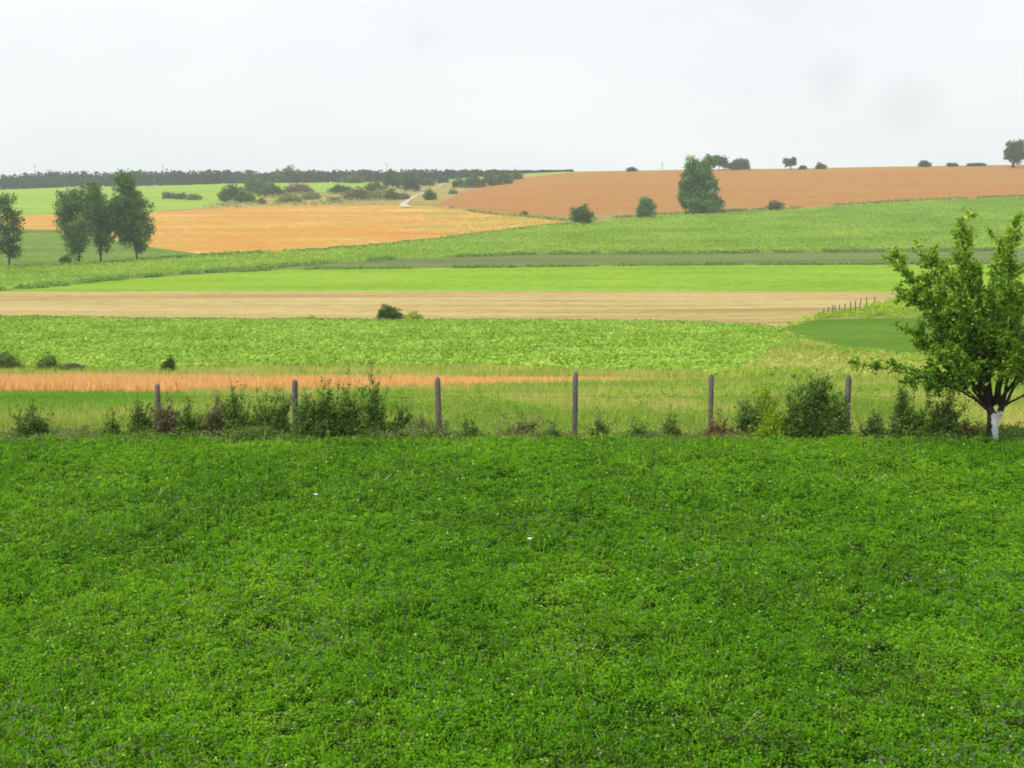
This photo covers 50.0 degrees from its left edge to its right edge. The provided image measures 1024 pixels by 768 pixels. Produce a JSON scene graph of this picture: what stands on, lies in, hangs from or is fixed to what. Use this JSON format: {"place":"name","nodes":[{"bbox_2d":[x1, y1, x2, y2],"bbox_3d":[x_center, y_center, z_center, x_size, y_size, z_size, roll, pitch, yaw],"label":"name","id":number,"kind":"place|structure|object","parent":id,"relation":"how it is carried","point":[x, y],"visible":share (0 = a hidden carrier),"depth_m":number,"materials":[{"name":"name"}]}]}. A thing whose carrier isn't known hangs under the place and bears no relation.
{"place":"outdoors","nodes":[
{"label":"outdoors","id":0,"kind":"place"},
{"bbox_2d":[8,382,881,392],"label":"wheat strip","id":1,"kind":"object","parent":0,"point":[217,391],"visible":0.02,"depth_m":45.88,"materials":[{"name":"brown plant"}]},
{"bbox_2d":[0,370,741,392],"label":"wheat","id":2,"kind":"object","parent":1,"relation":"on","point":[81,382],"visible":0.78,"depth_m":48.44,"materials":[{"name":"orange plant"}]},
{"bbox_2d":[0,314,922,373],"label":"leafy crop field","id":3,"kind":"structure","parent":0,"point":[304,348],"depth_m":98.28,"materials":[{"name":"green plant"}]},
{"bbox_2d":[32,350,57,369],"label":"bush","id":4,"kind":"object","parent":3,"relation":"on","point":[48,361],"visible":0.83,"depth_m":76.83,"materials":[{"name":"green plant"}]},
{"bbox_2d":[0,314,788,330],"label":"edge grass","id":5,"kind":"structure","parent":3,"relation":"on","point":[321,319],"depth_m":136.88,"materials":[{"name":"green plant"}]},
{"bbox_2d":[0,291,949,325],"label":"stubble field","id":6,"kind":"structure","parent":0,"point":[774,308],"depth_m":165.23,"materials":[{"name":"beige plant"}]},
{"bbox_2d":[374,303,402,320],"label":"bush","id":7,"kind":"object","parent":6,"relation":"on","point":[389,311],"visible":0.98,"depth_m":136.83,"materials":[{"name":"green plant"}]},
{"bbox_2d":[0,165,965,214],"bbox_3d":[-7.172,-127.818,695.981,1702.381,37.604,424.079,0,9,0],"label":"green field","id":8,"kind":"structure","parent":0,"point":[34,201],"depth_m":756.54,"materials":[{"name":"plant"}]},
{"bbox_2d":[239,175,271,194],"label":"bush","id":9,"kind":"object","parent":8,"relation":"on","point":[254,185],"visible":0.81,"depth_m":684.67,"materials":[{"name":"green plant"}]},
{"bbox_2d":[257,182,287,196],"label":"bush","id":10,"kind":"object","parent":8,"relation":"on","point":[271,188],"visible":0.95,"depth_m":660.07,"materials":[{"name":"green plant"}]},
{"bbox_2d":[341,174,365,182],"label":"bush","id":11,"kind":"object","parent":8,"relation":"on","point":[353,178],"visible":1,"depth_m":860.85,"materials":[{"name":"green plant"}]},
{"bbox_2d":[0,198,1000,267],"bbox_3d":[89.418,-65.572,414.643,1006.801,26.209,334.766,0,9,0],"label":"meadow slope","id":12,"kind":"structure","parent":0,"point":[42,246],"depth_m":317.36,"materials":[{"name":"green plant"}]},
{"bbox_2d":[0,192,25,264],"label":"poplar tree","id":13,"kind":"object","parent":12,"relation":"on","point":[12,217],"visible":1,"depth_m":268.65,"materials":[{"name":"green plant"}]},
{"bbox_2d":[50,183,99,261],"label":"poplar tree","id":14,"kind":"object","parent":12,"relation":"on","point":[73,225],"visible":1,"depth_m":277.48,"materials":[{"name":"green plant"}]},
{"bbox_2d":[82,178,119,261],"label":"poplar tree","id":15,"kind":"object","parent":12,"relation":"on","point":[103,223],"visible":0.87,"depth_m":282.37,"materials":[{"name":"green plant"}]},
{"bbox_2d":[106,168,157,259],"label":"poplar tree","id":16,"kind":"object","parent":12,"relation":"on","point":[133,225],"visible":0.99,"depth_m":285.01,"materials":[{"name":"green plant"}]},
{"bbox_2d":[246,194,1023,221],"bbox_3d":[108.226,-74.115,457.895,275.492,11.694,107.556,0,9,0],"label":"edge grass","id":17,"kind":"structure","parent":12,"relation":"on","point":[721,210],"depth_m":458.54,"materials":[{"name":"green plant"}]},
{"bbox_2d":[676,153,726,213],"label":"poplar tree","id":18,"kind":"object","parent":12,"relation":"on","point":[698,184],"visible":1,"depth_m":443.77,"materials":[{"name":"green plant"}]},
{"bbox_2d":[0,380,1017,409],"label":"mown meadow","id":19,"kind":"structure","parent":0,"point":[66,398],"depth_m":42.75,"materials":[{"name":"green plant"}]},
{"bbox_2d":[0,387,187,408],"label":"lawn grass","id":20,"kind":"structure","parent":19,"relation":"on","point":[79,393],"depth_m":41.64,"materials":[{"name":"green plant"}]},
{"bbox_2d":[184,372,1023,402],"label":"dry grass","id":21,"kind":"structure","parent":19,"relation":"on","point":[748,381],"depth_m":44.84,"materials":[{"name":"plant"}]},
{"bbox_2d":[0,197,1020,253],"bbox_3d":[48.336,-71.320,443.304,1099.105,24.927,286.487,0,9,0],"label":"golden wheat field","id":22,"kind":"structure","parent":0,"point":[274,228],"depth_m":414.55,"materials":[{"name":"orange plant"}]},
{"bbox_2d":[140,222,587,259],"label":"edge grass","id":23,"kind":"structure","parent":22,"relation":"on","point":[237,252],"depth_m":317.80,"materials":[{"name":"green plant"}]},
{"bbox_2d":[395,205,571,240],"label":"grass tufts","id":24,"kind":"object","parent":22,"relation":"on","point":[485,219],"visible":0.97,"depth_m":418.01,"materials":[{"name":"plant"}]},
{"bbox_2d":[0,454,1023,767],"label":"field soil","id":25,"kind":"structure","parent":0,"point":[608,646],"depth_m":14.62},
{"bbox_2d":[0,431,1023,767],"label":"alfalfa","id":26,"kind":"object","parent":25,"relation":"on","point":[812,655],"visible":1,"depth_m":14.31,"materials":[{"name":"green plant"}]},
{"bbox_2d":[0,263,1023,291],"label":"young grass field","id":27,"kind":"structure","parent":0,"point":[842,278],"depth_m":217.23,"materials":[{"name":"green plant"}]},
{"bbox_2d":[0,262,289,289],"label":"edge weeds","id":28,"kind":"object","parent":27,"relation":"on","point":[43,284],"visible":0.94,"depth_m":224.64,"materials":[{"name":"green plant"}]},
{"bbox_2d":[0,250,1023,290],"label":"fallow strip","id":29,"kind":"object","parent":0,"point":[747,258],"visible":0.72,"depth_m":274.41,"materials":[{"name":"green plant"}]},
{"bbox_2d":[257,246,996,266],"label":"edge grass","id":30,"kind":"structure","parent":29,"relation":"on","point":[698,251],"depth_m":290.91,"materials":[{"name":"green plant"}]},
{"bbox_2d":[236,260,1023,271],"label":"edge grass","id":31,"kind":"structure","parent":29,"relation":"on","point":[588,264],"depth_m":252.58,"materials":[{"name":"green plant"}]},
{"bbox_2d":[0,197,1023,289],"bbox_3d":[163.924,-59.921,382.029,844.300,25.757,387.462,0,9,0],"label":"green crop field","id":32,"kind":"structure","parent":0,"point":[542,232],"depth_m":340.47,"materials":[{"name":"green plant"}]},
{"bbox_2d":[568,203,596,222],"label":"bush","id":33,"kind":"object","parent":32,"relation":"on","point":[582,214],"visible":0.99,"depth_m":394.48,"materials":[{"name":"green plant"}]},
{"bbox_2d":[634,196,657,218],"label":"bush","id":34,"kind":"object","parent":32,"relation":"on","point":[646,206],"visible":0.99,"depth_m":424.32,"materials":[{"name":"green plant"}]},
{"bbox_2d":[0,0,1023,188],"label":"sky","id":35,"kind":"structure","parent":0,"point":[261,86],"materials":[{"name":"white"}]},
{"bbox_2d":[0,380,1023,456],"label":"rough meadow","id":36,"kind":"structure","parent":0,"point":[529,424],"depth_m":32.53,"materials":[{"name":"green plant"}]},
{"bbox_2d":[0,397,84,448],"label":"tall weed","id":37,"kind":"object","parent":36,"relation":"on","point":[30,422],"visible":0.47,"depth_m":25.36,"materials":[{"name":"green plant"}]},
{"bbox_2d":[84,401,128,445],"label":"tall weed","id":38,"kind":"object","parent":36,"relation":"on","point":[112,427],"visible":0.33,"depth_m":25.44,"materials":[{"name":"green plant"}]},
{"bbox_2d":[120,395,155,442],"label":"tall weed","id":39,"kind":"object","parent":36,"relation":"on","point":[141,423],"visible":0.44,"depth_m":26.11,"materials":[{"name":"green plant"}]},
{"bbox_2d":[149,382,186,444],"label":"tall weed","id":40,"kind":"object","parent":36,"relation":"on","point":[165,420],"visible":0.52,"depth_m":25.37,"materials":[{"name":"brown plant"}]},
{"bbox_2d":[172,394,213,439],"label":"tall weed","id":41,"kind":"object","parent":36,"relation":"on","point":[192,423],"visible":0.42,"depth_m":25.37,"materials":[{"name":"green plant"}]},
{"bbox_2d":[191,389,228,442],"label":"tall weed","id":42,"kind":"object","parent":36,"relation":"on","point":[213,422],"visible":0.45,"depth_m":25.42,"materials":[{"name":"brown plant"}]},
{"bbox_2d":[210,378,254,444],"bbox_3d":[-6.440,0.693,25.415,1.529,1.720,1.032,0,9,0],"label":"tall weed","id":43,"kind":"object","parent":36,"relation":"on","point":[232,419],"visible":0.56,"depth_m":25.32,"materials":[{"name":"green plant"}]},
{"bbox_2d":[244,387,286,441],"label":"tall weed","id":44,"kind":"object","parent":36,"relation":"on","point":[265,421],"visible":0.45,"depth_m":25.52,"materials":[{"name":"green plant"}]},
{"bbox_2d":[266,385,291,439],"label":"tall weed","id":45,"kind":"object","parent":36,"relation":"on","point":[283,413],"visible":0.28,"depth_m":26.00,"materials":[{"name":"green plant"}]},
{"bbox_2d":[286,386,319,442],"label":"tall weed","id":46,"kind":"object","parent":36,"relation":"on","point":[303,406],"visible":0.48,"depth_m":25.35,"materials":[{"name":"green plant"}]},
{"bbox_2d":[291,373,359,442],"bbox_3d":[-4.249,0.530,25.394,1.673,2.039,1.406,-3,10,-18],"label":"tall weed","id":47,"kind":"object","parent":36,"relation":"on","point":[327,417],"visible":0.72,"depth_m":25.22,"materials":[{"name":"green plant"}]},
{"bbox_2d":[334,369,365,440],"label":"tall weed","id":48,"kind":"object","parent":36,"relation":"on","point":[350,410],"visible":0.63,"depth_m":25.41,"materials":[{"name":"green plant"}]},
{"bbox_2d":[338,411,401,447],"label":"tall weed","id":49,"kind":"object","parent":36,"relation":"on","point":[361,429],"visible":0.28,"depth_m":25.28,"materials":[{"name":"green plant"}]},
{"bbox_2d":[344,360,397,438],"bbox_3d":[-3.230,0.474,25.488,1.177,2.128,1.307,-8,12,-39],"label":"tall weed","id":50,"kind":"object","parent":36,"relation":"on","point":[375,412],"visible":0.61,"depth_m":25.32,"materials":[{"name":"green plant"}]},
{"bbox_2d":[386,397,426,440],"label":"tall weed","id":51,"kind":"object","parent":36,"relation":"on","point":[400,421],"visible":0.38,"depth_m":25.64,"materials":[{"name":"green plant"}]},
{"bbox_2d":[402,413,434,439],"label":"tall weed","id":52,"kind":"object","parent":36,"relation":"on","point":[421,420],"visible":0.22,"depth_m":25.41,"materials":[{"name":"green plant"}]},
{"bbox_2d":[431,414,461,442],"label":"tall weed","id":53,"kind":"object","parent":36,"relation":"on","point":[443,432],"visible":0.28,"depth_m":25.55,"materials":[{"name":"green plant"}]},
{"bbox_2d":[456,413,489,439],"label":"tall weed","id":54,"kind":"object","parent":36,"relation":"on","point":[474,431],"visible":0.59,"depth_m":25.97,"materials":[{"name":"green plant"}]},
{"bbox_2d":[0,420,1023,458],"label":"weeds","id":55,"kind":"object","parent":36,"relation":"on","point":[247,434],"visible":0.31,"depth_m":25.18,"materials":[{"name":"green plant"}]},
{"bbox_2d":[0,371,1023,437],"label":"wire fence","id":56,"kind":"object","parent":36,"relation":"on","point":[575,403],"visible":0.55,"depth_m":25.74,"materials":[{"name":"concrete"}]},
{"bbox_2d":[484,410,549,435],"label":"tall weed","id":57,"kind":"object","parent":36,"relation":"on","point":[518,429],"visible":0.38,"depth_m":26.33,"materials":[{"name":"green plant"}]},
{"bbox_2d":[537,415,568,436],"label":"tall weed","id":58,"kind":"object","parent":36,"relation":"on","point":[553,430],"visible":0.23,"depth_m":25.69,"materials":[{"name":"green plant"}]},
{"bbox_2d":[580,406,616,437],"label":"tall weed","id":59,"kind":"object","parent":36,"relation":"on","point":[600,426],"visible":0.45,"depth_m":26.08,"materials":[{"name":"green plant"}]},
{"bbox_2d":[618,416,667,438],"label":"tall weed","id":60,"kind":"object","parent":36,"relation":"on","point":[637,430],"visible":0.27,"depth_m":25.71,"materials":[{"name":"green plant"}]},
{"bbox_2d":[657,403,686,435],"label":"tall weed","id":61,"kind":"object","parent":36,"relation":"on","point":[668,428],"visible":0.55,"depth_m":26.06,"materials":[{"name":"green plant"}]},
{"bbox_2d":[703,406,727,443],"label":"tall weed","id":62,"kind":"object","parent":36,"relation":"on","point":[713,429],"visible":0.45,"depth_m":25.45,"materials":[{"name":"orange plant"}]},
{"bbox_2d":[721,389,774,435],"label":"tall weed","id":63,"kind":"object","parent":36,"relation":"on","point":[743,420],"visible":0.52,"depth_m":26.38,"materials":[{"name":"green plant"}]},
{"bbox_2d":[742,366,787,421],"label":"tall weed","id":64,"kind":"object","parent":36,"relation":"on","point":[763,401],"visible":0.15,"depth_m":26.82,"materials":[{"name":"green plant"}]},
{"bbox_2d":[739,400,809,439],"bbox_3d":[6.076,0.960,25.596,1.802,1.175,1.281,0,9,0],"label":"tall weed","id":65,"kind":"object","parent":36,"relation":"on","point":[769,426],"visible":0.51,"depth_m":25.42,"materials":[{"name":"green plant"}]},
{"bbox_2d":[775,383,820,438],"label":"tall weed","id":66,"kind":"object","parent":36,"relation":"on","point":[790,424],"visible":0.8,"depth_m":25.32,"materials":[{"name":"green plant"}]},
{"bbox_2d":[760,365,869,449],"bbox_3d":[6.956,0.511,25.592,2.614,2.073,1.769,0,9,0],"label":"tall weed","id":67,"kind":"object","parent":36,"relation":"on","point":[817,399],"visible":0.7,"depth_m":25.40,"materials":[{"name":"green plant"}]},
{"bbox_2d":[812,392,862,442],"bbox_3d":[7.455,0.884,25.461,1.413,1.336,0.942,0,9,0],"label":"tall weed","id":68,"kind":"object","parent":36,"relation":"on","point":[837,422],"visible":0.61,"depth_m":25.30,"materials":[{"name":"green plant"}]},
{"bbox_2d":[852,409,888,438],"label":"tall weed","id":69,"kind":"object","parent":36,"relation":"on","point":[877,428],"visible":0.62,"depth_m":25.95,"materials":[{"name":"green plant"}]},
{"bbox_2d":[879,385,921,438],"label":"tall weed","id":70,"kind":"object","parent":36,"relation":"on","point":[901,408],"visible":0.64,"depth_m":25.47,"materials":[{"name":"green plant"}]},
{"bbox_2d":[888,395,939,450],"bbox_3d":[9.386,0.914,25.495,1.374,1.280,1.098,0,9,0],"label":"tall weed","id":71,"kind":"object","parent":36,"relation":"on","point":[915,424],"visible":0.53,"depth_m":25.40,"materials":[{"name":"green plant"}]},
{"bbox_2d":[846,207,1023,446],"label":"fruit tree","id":72,"kind":"object","parent":36,"relation":"on","point":[966,356],"visible":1,"depth_m":24.04,"materials":[{"name":"green plant"}]},
{"bbox_2d":[914,389,980,437],"bbox_3d":[10.024,0.680,25.506,1.790,1.718,1.363,0,9,0],"label":"tall weed","id":73,"kind":"object","parent":36,"relation":"on","point":[943,421],"visible":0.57,"depth_m":25.34,"materials":[{"name":"green plant"}]},
{"bbox_2d":[956,415,984,437],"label":"tall weed","id":74,"kind":"object","parent":36,"relation":"on","point":[967,424],"visible":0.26,"depth_m":25.80,"materials":[{"name":"green plant"}]},
{"bbox_2d":[144,165,1000,211],"bbox_3d":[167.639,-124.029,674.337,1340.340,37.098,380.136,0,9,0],"label":"scrub ground","id":75,"kind":"structure","parent":0,"point":[441,191],"depth_m":610.12,"materials":[{"name":"plant"}]},
{"bbox_2d":[215,181,246,201],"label":"bush","id":76,"kind":"object","parent":75,"relation":"on","point":[226,194],"visible":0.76,"depth_m":596.36,"materials":[{"name":"green plant"}]},
{"bbox_2d":[230,188,256,202],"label":"bush","id":77,"kind":"object","parent":75,"relation":"on","point":[241,196],"visible":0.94,"depth_m":586.56,"materials":[{"name":"green plant"}]},
{"bbox_2d":[272,192,303,202],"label":"bush","id":78,"kind":"object","parent":75,"relation":"on","point":[288,197],"visible":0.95,"depth_m":572.47,"materials":[{"name":"green plant"}]},
{"bbox_2d":[203,186,392,207],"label":"scrub","id":79,"kind":"object","parent":75,"relation":"on","point":[234,203],"visible":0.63,"depth_m":559.40,"materials":[{"name":"green plant"}]},
{"bbox_2d":[281,182,314,193],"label":"bush","id":80,"kind":"object","parent":75,"relation":"on","point":[298,187],"visible":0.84,"depth_m":692.45,"materials":[{"name":"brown plant"}]},
{"bbox_2d":[326,183,351,192],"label":"bush","id":81,"kind":"object","parent":75,"relation":"on","point":[336,188],"visible":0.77,"depth_m":682.34,"materials":[{"name":"green plant"}]},
{"bbox_2d":[339,186,375,199],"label":"bush","id":82,"kind":"object","parent":75,"relation":"on","point":[359,193],"visible":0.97,"depth_m":592.26,"materials":[{"name":"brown plant"}]},
{"bbox_2d":[363,180,387,191],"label":"bush","id":83,"kind":"object","parent":75,"relation":"on","point":[373,186],"visible":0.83,"depth_m":708.51,"materials":[{"name":"green plant"}]},
{"bbox_2d":[381,168,401,187],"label":"bush","id":84,"kind":"object","parent":75,"relation":"on","point":[391,179],"visible":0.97,"depth_m":759.91,"materials":[{"name":"green plant"}]},
{"bbox_2d":[382,188,400,199],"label":"bush","id":85,"kind":"object","parent":75,"relation":"on","point":[391,194],"visible":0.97,"depth_m":590.23,"materials":[{"name":"green plant"}]},
{"bbox_2d":[399,171,421,190],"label":"bush","id":86,"kind":"object","parent":75,"relation":"on","point":[409,182],"visible":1,"depth_m":714.57,"materials":[{"name":"green plant"}]},
{"bbox_2d":[462,173,486,187],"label":"bush","id":87,"kind":"object","parent":75,"relation":"on","point":[475,180],"visible":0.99,"depth_m":726.64,"materials":[{"name":"green plant"}]},
{"bbox_2d":[711,154,728,169],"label":"skyline tree","id":88,"kind":"object","parent":75,"relation":"on","point":[722,162],"visible":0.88,"depth_m":781.07,"materials":[{"name":"green plant"}]},
{"bbox_2d":[725,158,750,169],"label":"skyline tree","id":89,"kind":"object","parent":75,"relation":"on","point":[740,163],"visible":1,"depth_m":776.83,"materials":[{"name":"green plant"}]},
{"bbox_2d":[181,165,1023,215],"bbox_3d":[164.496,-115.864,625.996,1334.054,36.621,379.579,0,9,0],"label":"red stubble field","id":90,"kind":"structure","parent":0,"point":[607,193],"depth_m":599.55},
{"bbox_2d":[481,170,499,185],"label":"bush","id":91,"kind":"object","parent":90,"relation":"on","point":[489,177],"visible":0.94,"depth_m":733.60,"materials":[{"name":"green plant"}]},
{"bbox_2d":[495,169,513,183],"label":"bush","id":92,"kind":"object","parent":90,"relation":"on","point":[502,176],"visible":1,"depth_m":732.04,"materials":[{"name":"green plant"}]},
{"bbox_2d":[1003,139,1023,167],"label":"skyline tree","id":93,"kind":"object","parent":90,"relation":"on","point":[1013,153],"visible":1,"depth_m":714.43,"materials":[{"name":"green plant"}]},
{"bbox_2d":[252,341,1012,383],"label":"dry grass margin","id":94,"kind":"object","parent":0,"point":[771,358],"visible":0.01,"depth_m":74.84,"materials":[{"name":"plant"}]},
{"bbox_2d":[0,350,24,370],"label":"bush","id":95,"kind":"object","parent":94,"relation":"on","point":[7,360],"visible":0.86,"depth_m":76.39,"materials":[{"name":"green plant"}]},
{"bbox_2d":[54,362,85,371],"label":"bush","id":96,"kind":"object","parent":94,"relation":"on","point":[73,365],"visible":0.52,"depth_m":74.77,"materials":[{"name":"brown plant"}]},
{"bbox_2d":[159,354,176,371],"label":"bush","id":97,"kind":"object","parent":94,"relation":"on","point":[167,364],"visible":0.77,"depth_m":70.22,"materials":[{"name":"green plant"}]},
{"bbox_2d":[0,329,1023,382],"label":"dry grass","id":98,"kind":"structure","parent":94,"relation":"on","point":[470,369],"depth_m":65.16,"materials":[{"name":"plant"}]},
{"bbox_2d":[701,330,1015,380],"bbox_3d":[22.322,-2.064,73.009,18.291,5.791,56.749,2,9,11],"label":"rank weeds","id":99,"kind":"object","parent":94,"relation":"on","point":[797,358],"visible":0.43,"depth_m":72.92,"materials":[{"name":"green plant"}]},
{"bbox_2d":[777,296,1023,328],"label":"weedy strip","id":100,"kind":"object","parent":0,"point":[910,315],"visible":0.1,"depth_m":142.02,"materials":[{"name":"green plant"}]},
{"bbox_2d":[778,293,1006,328],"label":"lime weeds","id":101,"kind":"object","parent":100,"relation":"on","point":[887,307],"visible":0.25,"depth_m":145.13,"materials":[{"name":"green plant"}]},
{"bbox_2d":[788,318,1023,362],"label":"clover field","id":102,"kind":"structure","parent":0,"point":[879,333],"depth_m":115.74,"materials":[{"name":"green plant"}]},
{"bbox_3d":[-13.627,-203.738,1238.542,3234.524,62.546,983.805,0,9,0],"label":"hill","id":103,"kind":"structure","parent":0,"visible":0},
{"bbox_2d":[0,169,573,189],"bbox_3d":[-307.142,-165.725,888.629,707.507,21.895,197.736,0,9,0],"label":"wood","id":104,"kind":"object","parent":103,"relation":"on","point":[70,179],"visible":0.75,"depth_m":895.70,"materials":[{"name":"green plant"}]},
{"bbox_2d":[272,165,311,182],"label":"bush","id":105,"kind":"object","parent":103,"relation":"on","point":[281,175],"visible":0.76,"depth_m":885.61,"materials":[{"name":"green plant"}]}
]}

